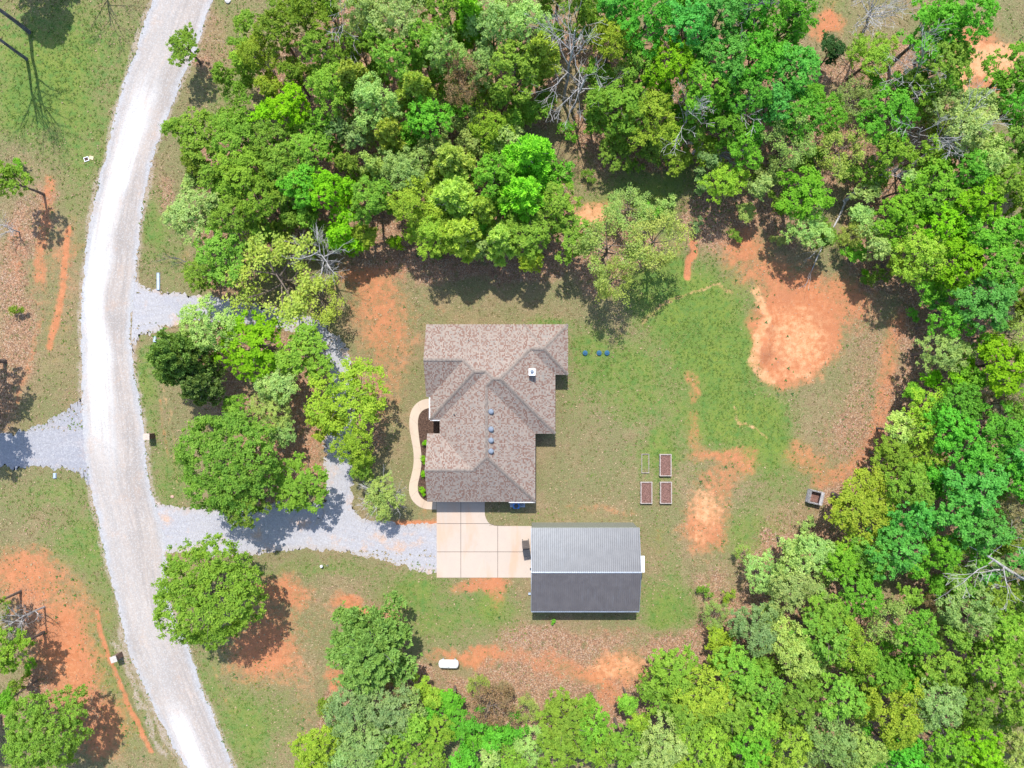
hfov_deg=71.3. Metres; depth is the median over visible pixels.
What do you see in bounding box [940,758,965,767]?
leafy tree
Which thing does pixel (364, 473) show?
leafy tree
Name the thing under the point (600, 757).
leafy tree
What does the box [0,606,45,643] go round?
bare tree
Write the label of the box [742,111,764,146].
leafy tree
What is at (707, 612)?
sparse tree
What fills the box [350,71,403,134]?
leafy tree
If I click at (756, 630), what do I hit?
leafy tree
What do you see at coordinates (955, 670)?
leafy tree
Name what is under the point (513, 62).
leafy tree
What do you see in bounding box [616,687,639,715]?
leafy tree
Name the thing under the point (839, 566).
leafy tree
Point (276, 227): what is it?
leafy tree
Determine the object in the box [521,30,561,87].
leafy tree
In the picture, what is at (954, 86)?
leafy tree
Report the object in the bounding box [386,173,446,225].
leafy tree
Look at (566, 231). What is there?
leafy tree
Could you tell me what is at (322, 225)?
bare tree
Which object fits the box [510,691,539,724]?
sparse tree
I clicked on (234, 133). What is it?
leafy tree
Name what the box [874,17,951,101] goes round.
bare tree
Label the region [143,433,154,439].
mailbox
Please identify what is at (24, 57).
dead tree
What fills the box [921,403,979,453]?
leafy tree
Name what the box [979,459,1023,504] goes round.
leafy tree
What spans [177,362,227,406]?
pine tree
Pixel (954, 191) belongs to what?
leafy tree
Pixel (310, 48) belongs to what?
leafy tree
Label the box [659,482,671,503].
raised garden bed
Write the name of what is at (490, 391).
house
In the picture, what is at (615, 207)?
sparse tree
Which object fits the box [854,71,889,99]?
leafy tree
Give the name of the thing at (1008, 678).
leafy tree
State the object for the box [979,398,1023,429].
leafy tree
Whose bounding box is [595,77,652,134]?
leafy tree
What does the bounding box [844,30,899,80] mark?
leafy tree
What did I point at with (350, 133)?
leafy tree
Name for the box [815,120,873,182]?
sparse tree
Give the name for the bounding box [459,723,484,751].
leafy tree
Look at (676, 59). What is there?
leafy tree
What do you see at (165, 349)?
pine tree
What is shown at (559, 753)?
leafy tree
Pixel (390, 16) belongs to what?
leafy tree
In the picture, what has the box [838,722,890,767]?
leafy tree
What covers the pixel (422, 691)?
shrub
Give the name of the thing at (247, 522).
leafy tree
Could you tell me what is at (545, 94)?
leafy tree
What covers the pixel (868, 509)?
leafy tree
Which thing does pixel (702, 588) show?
shrub
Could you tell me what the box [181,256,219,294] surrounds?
leafy tree
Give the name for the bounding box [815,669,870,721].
leafy tree
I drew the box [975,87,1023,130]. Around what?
leafy tree
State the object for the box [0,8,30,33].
dead tree
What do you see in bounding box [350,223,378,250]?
leafy tree
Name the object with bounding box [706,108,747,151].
leafy tree
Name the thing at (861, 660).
leafy tree
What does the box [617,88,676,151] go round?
leafy tree
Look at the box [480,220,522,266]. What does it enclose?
leafy tree
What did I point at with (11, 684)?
shrub
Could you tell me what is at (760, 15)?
leafy tree
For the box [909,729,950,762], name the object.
bare tree
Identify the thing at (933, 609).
sparse tree
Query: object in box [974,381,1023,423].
sparse tree
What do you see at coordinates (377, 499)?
leafy tree
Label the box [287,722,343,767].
leafy tree
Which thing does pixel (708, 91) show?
leafy tree
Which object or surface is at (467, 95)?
sparse tree
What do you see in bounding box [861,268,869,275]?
shrub
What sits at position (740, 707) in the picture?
leafy tree
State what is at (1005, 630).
leafy tree
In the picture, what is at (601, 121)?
leafy tree
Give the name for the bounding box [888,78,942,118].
leafy tree
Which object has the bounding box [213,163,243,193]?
leafy tree
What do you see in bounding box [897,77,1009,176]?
dead tree
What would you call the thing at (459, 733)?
leafy tree
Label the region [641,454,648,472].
raised garden bed
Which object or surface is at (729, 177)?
leafy tree
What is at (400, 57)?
leafy tree
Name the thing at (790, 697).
leafy tree
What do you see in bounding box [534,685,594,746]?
leafy tree
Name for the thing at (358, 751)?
leafy tree
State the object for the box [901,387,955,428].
leafy tree
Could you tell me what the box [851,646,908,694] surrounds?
leafy tree
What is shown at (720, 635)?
leafy tree
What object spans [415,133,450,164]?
leafy tree
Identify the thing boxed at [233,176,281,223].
leafy tree
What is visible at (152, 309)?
driveway
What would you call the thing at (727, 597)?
shrub
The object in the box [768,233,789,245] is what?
shrub
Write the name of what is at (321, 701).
shrub
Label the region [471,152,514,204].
leafy tree
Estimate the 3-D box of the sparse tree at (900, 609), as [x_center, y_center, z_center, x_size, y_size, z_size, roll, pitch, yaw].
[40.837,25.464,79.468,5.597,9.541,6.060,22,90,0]
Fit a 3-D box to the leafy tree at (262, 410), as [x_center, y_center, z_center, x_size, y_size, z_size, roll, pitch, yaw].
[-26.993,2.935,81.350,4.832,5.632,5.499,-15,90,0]
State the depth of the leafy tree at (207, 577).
74.52 m
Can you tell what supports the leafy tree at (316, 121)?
on the ground at (814, 332)
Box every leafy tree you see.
[0,160,44,198]
[0,590,21,627]
[0,625,44,674]
[0,680,37,715]
[0,684,96,767]
[150,532,268,650]
[160,189,215,246]
[165,22,201,66]
[169,106,229,165]
[172,408,282,522]
[176,292,236,352]
[179,149,210,177]
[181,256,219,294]
[193,225,248,287]
[206,194,252,234]
[208,475,272,530]
[210,113,268,161]
[210,308,285,381]
[211,145,277,197]
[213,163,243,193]
[221,393,249,413]
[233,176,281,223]
[235,31,281,75]
[244,215,276,246]
[246,391,292,434]
[248,348,298,404]
[251,118,289,159]
[252,0,306,59]
[252,70,284,103]
[253,139,310,188]
[263,187,296,212]
[264,80,310,127]
[267,219,294,242]
[268,420,296,448]
[271,451,329,513]
[274,319,334,380]
[275,163,320,212]
[276,54,311,97]
[280,0,331,51]
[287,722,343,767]
[288,130,333,175]
[296,28,344,79]
[297,167,357,210]
[303,61,355,117]
[303,356,392,435]
[304,106,335,149]
[305,405,349,442]
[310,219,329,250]
[315,0,344,37]
[321,671,379,738]
[323,590,423,694]
[327,427,375,472]
[332,0,393,37]
[332,152,359,178]
[333,188,359,213]
[335,714,390,767]
[337,121,370,150]
[344,34,370,65]
[348,174,393,225]
[348,458,374,480]
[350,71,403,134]
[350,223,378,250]
[357,150,386,176]
[358,20,398,65]
[359,682,418,735]
[363,470,405,522]
[364,0,431,49]
[369,36,419,83]
[374,725,414,767]
[380,144,429,191]
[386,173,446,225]
[404,17,443,81]
[405,94,454,140]
[410,739,449,767]
[413,713,455,752]
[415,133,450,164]
[415,212,453,260]
[419,24,466,76]
[425,0,463,49]
[438,685,466,716]
[439,705,475,742]
[457,46,498,92]
[459,129,488,158]
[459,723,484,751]
[461,0,521,56]
[467,109,515,152]
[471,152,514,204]
[487,83,512,117]
[488,38,540,105]
[493,0,552,52]
[496,170,553,227]
[500,133,557,191]
[508,214,550,260]
[510,724,549,767]
[518,248,543,273]
[524,181,583,231]
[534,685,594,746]
[535,727,587,767]
[536,85,557,108]
[544,214,593,265]
[549,158,575,192]
[557,0,598,45]
[571,699,610,745]
[582,108,611,134]
[584,733,616,767]
[588,15,638,64]
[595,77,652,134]
[596,0,632,44]
[598,136,631,173]
[602,717,648,767]
[613,58,640,86]
[615,0,676,59]
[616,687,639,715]
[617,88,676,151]
[620,48,663,93]
[628,707,650,734]
[635,137,664,167]
[636,709,692,767]
[640,34,695,90]
[646,643,703,701]
[648,82,674,120]
[661,143,694,176]
[662,0,721,70]
[664,683,715,743]
[671,659,735,719]
[673,711,731,767]
[675,58,732,124]
[679,119,705,147]
[693,0,750,61]
[693,170,714,195]
[695,32,751,95]
[697,157,752,204]
[704,624,735,652]
[704,679,753,734]
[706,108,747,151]
[712,641,760,695]
[715,72,771,118]
[715,124,763,170]
[719,729,774,767]
[722,27,793,95]
[725,0,777,53]
[726,600,779,657]
[730,753,768,767]
[733,687,779,742]
[738,664,786,712]
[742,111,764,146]
[743,547,783,594]
[750,598,783,622]
[750,706,814,767]
[754,154,784,185]
[756,79,796,125]
[759,613,814,679]
[760,0,818,54]
[764,40,822,103]
[766,86,825,146]
[766,570,819,613]
[770,670,826,725]
[774,165,836,220]
[776,534,805,559]
[778,644,819,681]
[780,206,834,248]
[788,611,851,666]
[789,531,841,576]
[792,709,861,767]
[797,88,847,139]
[799,589,854,644]
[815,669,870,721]
[816,543,860,585]
[821,618,879,674]
[823,464,896,544]
[837,570,884,618]
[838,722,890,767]
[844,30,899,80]
[844,532,892,575]
[847,202,873,229]
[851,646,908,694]
[853,84,920,148]
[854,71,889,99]
[855,677,926,751]
[863,131,915,177]
[864,522,928,580]
[869,193,925,247]
[869,435,915,479]
[869,725,930,767]
[876,410,917,445]
[876,496,939,542]
[880,457,935,508]
[881,227,951,286]
[881,608,939,661]
[882,168,931,198]
[884,664,920,696]
[886,0,965,68]
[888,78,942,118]
[895,133,945,174]
[896,155,967,213]
[896,380,925,401]
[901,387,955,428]
[903,438,948,481]
[903,457,950,485]
[903,677,966,733]
[903,715,971,767]
[905,641,967,688]
[906,37,980,93]
[910,533,965,574]
[911,324,977,373]
[911,494,983,552]
[912,0,1001,63]
[912,199,974,258]
[914,237,986,290]
[914,368,942,389]
[915,305,977,341]
[918,64,962,103]
[918,84,981,132]
[918,381,982,429]
[918,618,972,651]
[921,102,999,159]
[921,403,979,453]
[932,422,996,473]
[933,270,1018,334]
[935,573,1005,640]
[936,360,987,395]
[937,176,1007,227]
[939,449,1009,518]
[939,723,1011,767]
[940,135,1017,182]
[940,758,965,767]
[944,147,999,191]
[944,634,1020,690]
[945,509,1017,555]
[948,676,1003,726]
[950,400,1023,468]
[953,207,1021,267]
[953,333,1023,398]
[954,244,1023,291]
[960,606,1023,655]
[961,85,997,125]
[963,161,1023,222]
[966,577,1023,615]
[968,112,1023,179]
[970,432,1023,477]
[971,630,1023,680]
[971,675,1023,730]
[974,717,1023,767]
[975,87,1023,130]
[979,40,1023,104]
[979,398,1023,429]
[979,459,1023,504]
[991,525,1023,557]
[994,212,1023,254]
[1005,289,1023,315]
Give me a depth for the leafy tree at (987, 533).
74.66 m
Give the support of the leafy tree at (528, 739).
on the ground at (814, 332)
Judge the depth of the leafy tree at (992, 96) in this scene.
75.27 m
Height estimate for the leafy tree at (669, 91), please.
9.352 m
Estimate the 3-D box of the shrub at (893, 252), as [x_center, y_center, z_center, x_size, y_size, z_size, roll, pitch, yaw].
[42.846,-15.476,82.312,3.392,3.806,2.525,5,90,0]
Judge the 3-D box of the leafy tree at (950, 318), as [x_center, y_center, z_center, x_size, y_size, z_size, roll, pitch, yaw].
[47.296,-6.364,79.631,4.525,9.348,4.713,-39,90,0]
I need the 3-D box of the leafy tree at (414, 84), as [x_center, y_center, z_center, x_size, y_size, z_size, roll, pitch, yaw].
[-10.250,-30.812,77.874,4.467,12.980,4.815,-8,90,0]
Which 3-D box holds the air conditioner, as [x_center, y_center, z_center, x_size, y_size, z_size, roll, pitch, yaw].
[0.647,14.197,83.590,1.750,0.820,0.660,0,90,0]
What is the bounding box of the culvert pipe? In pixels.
[157,273,159,289]
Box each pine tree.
[143,325,215,386]
[175,340,221,376]
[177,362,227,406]
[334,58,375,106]
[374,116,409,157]
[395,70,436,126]
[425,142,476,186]
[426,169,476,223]
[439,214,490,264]
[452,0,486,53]
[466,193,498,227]
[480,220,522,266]
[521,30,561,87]
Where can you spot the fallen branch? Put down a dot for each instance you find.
(169, 258)
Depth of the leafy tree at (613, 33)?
74.21 m
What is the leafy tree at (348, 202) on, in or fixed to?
on the ground at (814, 332)
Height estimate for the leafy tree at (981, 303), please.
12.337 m
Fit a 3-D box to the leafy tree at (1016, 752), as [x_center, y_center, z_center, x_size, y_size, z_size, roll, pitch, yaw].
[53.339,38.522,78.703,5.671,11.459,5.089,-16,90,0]
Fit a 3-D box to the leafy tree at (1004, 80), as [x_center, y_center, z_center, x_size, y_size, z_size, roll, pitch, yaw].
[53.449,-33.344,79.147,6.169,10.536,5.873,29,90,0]
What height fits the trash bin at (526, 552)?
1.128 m
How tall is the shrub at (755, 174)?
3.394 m
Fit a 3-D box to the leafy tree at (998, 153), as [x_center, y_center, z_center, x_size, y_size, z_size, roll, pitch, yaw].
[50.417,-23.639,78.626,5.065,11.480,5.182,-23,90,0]
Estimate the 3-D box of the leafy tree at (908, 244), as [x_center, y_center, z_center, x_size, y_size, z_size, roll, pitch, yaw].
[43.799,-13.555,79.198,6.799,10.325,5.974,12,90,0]
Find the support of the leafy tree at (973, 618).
on the ground at (814, 332)
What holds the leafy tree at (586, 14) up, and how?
on the ground at (814, 332)
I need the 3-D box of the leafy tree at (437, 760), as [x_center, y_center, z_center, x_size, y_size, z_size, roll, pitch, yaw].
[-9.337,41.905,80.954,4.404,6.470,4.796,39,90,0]
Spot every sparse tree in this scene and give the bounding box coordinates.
[222,226,327,329]
[251,452,279,481]
[287,270,346,327]
[376,677,409,708]
[440,53,486,111]
[463,681,519,734]
[465,674,490,702]
[496,679,513,700]
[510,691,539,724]
[569,205,647,285]
[591,255,639,306]
[605,182,655,232]
[629,207,698,278]
[701,598,733,629]
[732,543,754,565]
[759,108,816,169]
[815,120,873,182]
[826,75,884,124]
[836,221,866,250]
[857,593,922,646]
[919,586,950,613]
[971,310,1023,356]
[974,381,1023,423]
[987,493,1023,546]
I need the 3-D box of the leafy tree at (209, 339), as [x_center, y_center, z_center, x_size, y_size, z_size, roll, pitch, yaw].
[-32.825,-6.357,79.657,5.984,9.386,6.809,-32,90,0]
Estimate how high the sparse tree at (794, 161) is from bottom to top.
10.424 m
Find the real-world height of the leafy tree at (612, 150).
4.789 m
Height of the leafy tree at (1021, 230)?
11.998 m
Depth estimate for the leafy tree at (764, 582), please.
79.50 m
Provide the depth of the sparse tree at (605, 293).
77.05 m
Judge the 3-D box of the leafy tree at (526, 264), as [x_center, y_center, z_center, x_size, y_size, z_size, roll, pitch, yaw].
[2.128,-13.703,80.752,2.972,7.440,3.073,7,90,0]
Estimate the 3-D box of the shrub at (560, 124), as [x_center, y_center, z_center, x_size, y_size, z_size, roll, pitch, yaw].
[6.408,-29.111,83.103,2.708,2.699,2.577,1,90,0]
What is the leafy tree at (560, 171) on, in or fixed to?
on the ground at (814, 332)
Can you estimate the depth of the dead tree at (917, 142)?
75.77 m
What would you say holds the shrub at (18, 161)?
on the ground at (814, 332)
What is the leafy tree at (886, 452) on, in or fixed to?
on the ground at (814, 332)
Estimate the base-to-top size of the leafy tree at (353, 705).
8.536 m
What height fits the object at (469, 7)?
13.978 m
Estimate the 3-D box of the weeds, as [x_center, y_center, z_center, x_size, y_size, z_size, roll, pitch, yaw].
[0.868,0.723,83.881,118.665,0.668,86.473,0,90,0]
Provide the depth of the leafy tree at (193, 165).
77.74 m
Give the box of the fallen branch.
[153,253,185,265]
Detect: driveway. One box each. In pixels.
[131,277,363,525]
[437,502,531,577]
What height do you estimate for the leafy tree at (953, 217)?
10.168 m
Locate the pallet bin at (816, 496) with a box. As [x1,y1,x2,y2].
[805,489,824,505]
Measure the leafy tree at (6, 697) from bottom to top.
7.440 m
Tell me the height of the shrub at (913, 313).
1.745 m
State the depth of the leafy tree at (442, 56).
74.28 m
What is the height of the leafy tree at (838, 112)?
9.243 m
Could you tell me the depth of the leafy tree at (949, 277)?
75.24 m
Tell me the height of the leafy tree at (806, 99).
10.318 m
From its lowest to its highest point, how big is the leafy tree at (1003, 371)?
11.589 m
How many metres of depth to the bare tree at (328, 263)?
78.34 m
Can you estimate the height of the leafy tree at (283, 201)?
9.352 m
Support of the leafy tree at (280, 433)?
on the ground at (814, 332)
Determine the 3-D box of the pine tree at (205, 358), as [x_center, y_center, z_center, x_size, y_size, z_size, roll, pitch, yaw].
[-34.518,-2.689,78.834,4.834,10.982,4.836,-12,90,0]
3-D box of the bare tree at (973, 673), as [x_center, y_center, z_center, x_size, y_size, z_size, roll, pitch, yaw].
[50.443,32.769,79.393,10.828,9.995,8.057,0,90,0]
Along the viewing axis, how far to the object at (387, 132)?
76.02 m
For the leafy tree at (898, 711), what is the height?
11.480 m
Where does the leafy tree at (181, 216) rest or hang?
on the ground at (814, 332)
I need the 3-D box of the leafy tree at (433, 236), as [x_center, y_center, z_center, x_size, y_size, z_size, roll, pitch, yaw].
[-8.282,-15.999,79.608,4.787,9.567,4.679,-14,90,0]
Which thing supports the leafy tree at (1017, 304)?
on the ground at (814, 332)
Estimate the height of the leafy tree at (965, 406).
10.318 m
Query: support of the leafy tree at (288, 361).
on the ground at (814, 332)
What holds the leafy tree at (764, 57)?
on the ground at (814, 332)
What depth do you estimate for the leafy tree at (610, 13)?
74.03 m
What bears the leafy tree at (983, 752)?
on the ground at (814, 332)
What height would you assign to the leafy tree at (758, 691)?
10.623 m
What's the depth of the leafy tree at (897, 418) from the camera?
78.39 m
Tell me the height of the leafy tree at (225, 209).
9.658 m
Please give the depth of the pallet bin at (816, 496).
83.62 m
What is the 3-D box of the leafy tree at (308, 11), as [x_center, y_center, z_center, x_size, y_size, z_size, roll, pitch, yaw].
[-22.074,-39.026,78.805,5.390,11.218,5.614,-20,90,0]
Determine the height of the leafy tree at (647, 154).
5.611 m
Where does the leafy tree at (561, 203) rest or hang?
on the ground at (814, 332)
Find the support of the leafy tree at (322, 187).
on the ground at (814, 332)
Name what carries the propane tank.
on the ground at (814, 332)
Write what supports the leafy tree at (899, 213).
on the ground at (814, 332)
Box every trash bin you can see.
[522,539,529,548]
[523,549,530,556]
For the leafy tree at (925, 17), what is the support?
on the ground at (814, 332)
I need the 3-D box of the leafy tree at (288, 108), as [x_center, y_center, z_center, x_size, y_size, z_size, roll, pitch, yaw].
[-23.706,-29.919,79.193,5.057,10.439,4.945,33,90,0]
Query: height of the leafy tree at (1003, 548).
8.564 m
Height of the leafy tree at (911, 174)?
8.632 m
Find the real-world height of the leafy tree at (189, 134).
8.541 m
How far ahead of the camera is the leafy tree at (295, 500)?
78.01 m
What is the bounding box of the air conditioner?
[510,503,524,508]
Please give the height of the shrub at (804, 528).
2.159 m
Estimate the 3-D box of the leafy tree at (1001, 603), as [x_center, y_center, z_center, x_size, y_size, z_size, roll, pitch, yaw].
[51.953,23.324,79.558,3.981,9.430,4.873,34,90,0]
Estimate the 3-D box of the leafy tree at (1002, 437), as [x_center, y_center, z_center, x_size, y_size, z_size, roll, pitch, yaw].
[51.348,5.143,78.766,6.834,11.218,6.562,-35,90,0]
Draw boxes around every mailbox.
[109,652,122,662]
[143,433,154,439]
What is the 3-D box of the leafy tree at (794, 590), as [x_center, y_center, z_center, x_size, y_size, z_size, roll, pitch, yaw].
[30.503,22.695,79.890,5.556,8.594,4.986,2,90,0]
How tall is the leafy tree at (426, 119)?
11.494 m
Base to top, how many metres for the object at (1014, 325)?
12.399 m
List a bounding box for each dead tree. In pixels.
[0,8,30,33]
[0,38,27,60]
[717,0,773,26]
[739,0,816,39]
[843,155,908,201]
[890,110,965,155]
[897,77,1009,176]
[934,518,1023,609]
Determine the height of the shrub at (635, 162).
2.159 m
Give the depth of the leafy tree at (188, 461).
74.42 m
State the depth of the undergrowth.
78.53 m
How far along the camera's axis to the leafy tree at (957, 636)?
76.38 m
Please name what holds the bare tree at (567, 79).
on the ground at (814, 332)
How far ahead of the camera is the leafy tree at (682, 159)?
79.67 m
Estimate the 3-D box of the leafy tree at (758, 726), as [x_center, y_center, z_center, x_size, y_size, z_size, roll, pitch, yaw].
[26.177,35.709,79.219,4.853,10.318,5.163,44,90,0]
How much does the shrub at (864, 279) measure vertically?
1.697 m
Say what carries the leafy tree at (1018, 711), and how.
on the ground at (814, 332)
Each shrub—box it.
[8,305,25,315]
[8,671,31,696]
[10,156,27,174]
[22,655,37,674]
[308,244,328,260]
[316,696,331,716]
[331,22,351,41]
[344,240,358,257]
[385,234,404,249]
[412,672,430,698]
[419,486,425,496]
[420,455,425,464]
[425,243,446,259]
[556,121,578,142]
[580,168,596,183]
[624,157,645,174]
[640,200,660,220]
[655,192,676,217]
[689,216,703,233]
[696,583,714,598]
[721,589,735,603]
[726,228,742,242]
[735,201,756,222]
[750,164,765,181]
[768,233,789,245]
[795,514,815,536]
[839,240,867,263]
[859,275,870,284]
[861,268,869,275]
[865,264,892,287]
[872,239,902,258]
[906,307,919,322]
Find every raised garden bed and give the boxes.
[640,482,652,503]
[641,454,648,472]
[659,454,671,475]
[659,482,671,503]
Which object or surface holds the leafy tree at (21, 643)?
on the ground at (814, 332)
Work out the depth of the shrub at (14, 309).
82.89 m
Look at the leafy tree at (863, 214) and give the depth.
80.07 m
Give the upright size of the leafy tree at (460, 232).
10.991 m
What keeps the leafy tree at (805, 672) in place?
on the ground at (814, 332)
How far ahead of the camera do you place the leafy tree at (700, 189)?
80.22 m
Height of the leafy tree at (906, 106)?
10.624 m
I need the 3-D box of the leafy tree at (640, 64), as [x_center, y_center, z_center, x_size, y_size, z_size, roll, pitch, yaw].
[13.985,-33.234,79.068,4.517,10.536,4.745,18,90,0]
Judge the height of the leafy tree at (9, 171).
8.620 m
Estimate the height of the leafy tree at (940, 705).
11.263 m
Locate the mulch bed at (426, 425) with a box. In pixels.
[418,408,439,500]
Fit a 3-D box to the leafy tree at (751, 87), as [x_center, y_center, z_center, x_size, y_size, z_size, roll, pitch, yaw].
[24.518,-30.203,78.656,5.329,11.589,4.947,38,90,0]
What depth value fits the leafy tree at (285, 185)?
74.96 m
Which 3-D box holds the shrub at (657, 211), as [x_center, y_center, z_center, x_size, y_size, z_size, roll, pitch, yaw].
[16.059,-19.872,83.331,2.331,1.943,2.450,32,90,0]
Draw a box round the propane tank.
[439,658,458,667]
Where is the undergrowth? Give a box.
[158,0,1023,767]
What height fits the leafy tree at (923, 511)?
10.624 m
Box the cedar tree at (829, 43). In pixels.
[817,30,848,67]
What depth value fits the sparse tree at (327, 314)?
78.70 m
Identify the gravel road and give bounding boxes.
[80,0,232,767]
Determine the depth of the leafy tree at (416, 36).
73.46 m
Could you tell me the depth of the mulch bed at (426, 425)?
83.97 m
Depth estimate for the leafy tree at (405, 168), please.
75.60 m
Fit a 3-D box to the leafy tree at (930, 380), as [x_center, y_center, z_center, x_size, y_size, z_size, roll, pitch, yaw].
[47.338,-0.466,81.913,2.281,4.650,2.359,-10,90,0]
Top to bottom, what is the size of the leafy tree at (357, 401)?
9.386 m
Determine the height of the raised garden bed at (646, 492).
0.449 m
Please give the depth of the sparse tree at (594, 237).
76.38 m
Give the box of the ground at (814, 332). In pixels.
[0,0,1023,767]
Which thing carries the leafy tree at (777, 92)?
on the ground at (814, 332)
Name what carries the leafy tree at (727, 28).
on the ground at (814, 332)
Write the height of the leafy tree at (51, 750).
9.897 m
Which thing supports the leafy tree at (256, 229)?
on the ground at (814, 332)
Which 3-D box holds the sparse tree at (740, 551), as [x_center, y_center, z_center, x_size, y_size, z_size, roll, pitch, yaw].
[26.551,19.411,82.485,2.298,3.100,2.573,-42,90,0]
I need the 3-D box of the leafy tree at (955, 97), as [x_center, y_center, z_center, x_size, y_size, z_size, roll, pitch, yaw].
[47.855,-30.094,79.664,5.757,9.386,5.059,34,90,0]
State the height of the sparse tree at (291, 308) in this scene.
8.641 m
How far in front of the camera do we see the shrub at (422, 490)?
83.37 m
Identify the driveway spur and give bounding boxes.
[155,501,436,574]
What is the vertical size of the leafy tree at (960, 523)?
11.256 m
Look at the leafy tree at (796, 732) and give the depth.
75.70 m
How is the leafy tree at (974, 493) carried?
on the ground at (814, 332)
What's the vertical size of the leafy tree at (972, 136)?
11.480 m
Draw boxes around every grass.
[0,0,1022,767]
[0,0,1023,767]
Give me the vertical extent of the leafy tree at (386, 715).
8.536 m
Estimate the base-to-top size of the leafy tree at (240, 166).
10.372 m
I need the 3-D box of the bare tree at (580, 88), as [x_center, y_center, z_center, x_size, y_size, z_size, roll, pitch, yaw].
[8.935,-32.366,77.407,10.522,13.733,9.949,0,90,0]
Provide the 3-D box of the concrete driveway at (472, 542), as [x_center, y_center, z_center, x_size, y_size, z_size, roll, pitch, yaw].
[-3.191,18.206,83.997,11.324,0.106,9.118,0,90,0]
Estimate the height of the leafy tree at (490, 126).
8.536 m
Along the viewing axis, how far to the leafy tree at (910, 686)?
76.40 m
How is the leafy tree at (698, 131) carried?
on the ground at (814, 332)
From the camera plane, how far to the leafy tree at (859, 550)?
77.26 m
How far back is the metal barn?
80.10 m
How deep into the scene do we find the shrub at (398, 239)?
81.05 m
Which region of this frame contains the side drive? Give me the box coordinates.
[0,399,89,486]
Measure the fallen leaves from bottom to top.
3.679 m
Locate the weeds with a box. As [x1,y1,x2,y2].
[14,22,1023,757]
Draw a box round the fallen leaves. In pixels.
[0,1,1017,767]
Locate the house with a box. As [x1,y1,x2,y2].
[423,324,568,502]
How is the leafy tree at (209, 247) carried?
on the ground at (814, 332)
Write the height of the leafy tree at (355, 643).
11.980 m
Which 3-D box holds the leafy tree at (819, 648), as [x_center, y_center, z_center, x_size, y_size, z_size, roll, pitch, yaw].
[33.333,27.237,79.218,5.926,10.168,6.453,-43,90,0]
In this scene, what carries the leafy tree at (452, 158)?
on the ground at (814, 332)
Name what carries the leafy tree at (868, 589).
on the ground at (814, 332)
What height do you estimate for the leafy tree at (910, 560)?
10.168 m
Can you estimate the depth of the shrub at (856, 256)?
81.05 m
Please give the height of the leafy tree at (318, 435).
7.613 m
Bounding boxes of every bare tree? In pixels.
[0,214,19,237]
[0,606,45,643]
[283,219,352,288]
[312,0,364,64]
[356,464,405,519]
[522,0,604,119]
[546,20,640,126]
[660,73,714,154]
[688,142,746,166]
[692,77,761,153]
[850,0,920,36]
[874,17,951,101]
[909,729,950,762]
[931,648,999,691]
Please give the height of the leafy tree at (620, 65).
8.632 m
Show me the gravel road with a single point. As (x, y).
(132, 536)
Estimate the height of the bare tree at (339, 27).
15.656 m
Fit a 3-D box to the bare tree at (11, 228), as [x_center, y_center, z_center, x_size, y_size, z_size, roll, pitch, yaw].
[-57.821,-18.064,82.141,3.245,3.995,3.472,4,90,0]
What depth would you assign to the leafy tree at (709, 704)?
75.90 m
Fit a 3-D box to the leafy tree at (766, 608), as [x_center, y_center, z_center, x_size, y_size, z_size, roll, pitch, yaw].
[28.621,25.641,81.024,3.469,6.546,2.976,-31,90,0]
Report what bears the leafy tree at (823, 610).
on the ground at (814, 332)
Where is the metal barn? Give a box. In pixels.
[530,522,644,611]
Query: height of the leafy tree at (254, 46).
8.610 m
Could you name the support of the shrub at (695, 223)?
on the ground at (814, 332)
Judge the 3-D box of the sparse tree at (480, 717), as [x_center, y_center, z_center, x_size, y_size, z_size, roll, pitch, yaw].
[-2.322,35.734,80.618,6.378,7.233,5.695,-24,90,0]
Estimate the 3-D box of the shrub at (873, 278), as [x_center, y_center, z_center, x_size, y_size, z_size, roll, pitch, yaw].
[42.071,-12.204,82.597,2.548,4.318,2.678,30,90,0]
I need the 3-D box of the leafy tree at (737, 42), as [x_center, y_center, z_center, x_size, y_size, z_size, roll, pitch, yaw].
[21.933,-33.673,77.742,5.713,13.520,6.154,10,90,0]
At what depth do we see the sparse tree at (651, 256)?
76.16 m
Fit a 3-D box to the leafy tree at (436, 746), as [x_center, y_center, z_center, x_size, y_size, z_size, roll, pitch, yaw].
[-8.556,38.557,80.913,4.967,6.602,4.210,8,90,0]
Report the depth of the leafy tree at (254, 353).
77.24 m
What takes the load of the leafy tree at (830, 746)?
on the ground at (814, 332)
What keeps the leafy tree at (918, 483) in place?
on the ground at (814, 332)
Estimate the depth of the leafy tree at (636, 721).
77.72 m
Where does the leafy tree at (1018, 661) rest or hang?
on the ground at (814, 332)
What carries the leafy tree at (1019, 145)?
on the ground at (814, 332)
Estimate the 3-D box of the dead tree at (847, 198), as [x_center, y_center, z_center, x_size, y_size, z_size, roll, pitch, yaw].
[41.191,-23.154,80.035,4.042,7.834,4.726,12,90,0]
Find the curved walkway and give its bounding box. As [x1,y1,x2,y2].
[409,399,435,509]
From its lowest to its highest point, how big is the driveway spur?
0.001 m
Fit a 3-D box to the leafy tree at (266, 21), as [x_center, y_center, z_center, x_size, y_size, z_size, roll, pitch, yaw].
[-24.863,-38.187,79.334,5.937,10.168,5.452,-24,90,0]
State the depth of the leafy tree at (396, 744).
77.58 m
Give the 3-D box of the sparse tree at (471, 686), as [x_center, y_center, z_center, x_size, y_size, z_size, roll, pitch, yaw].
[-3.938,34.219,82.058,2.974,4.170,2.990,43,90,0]

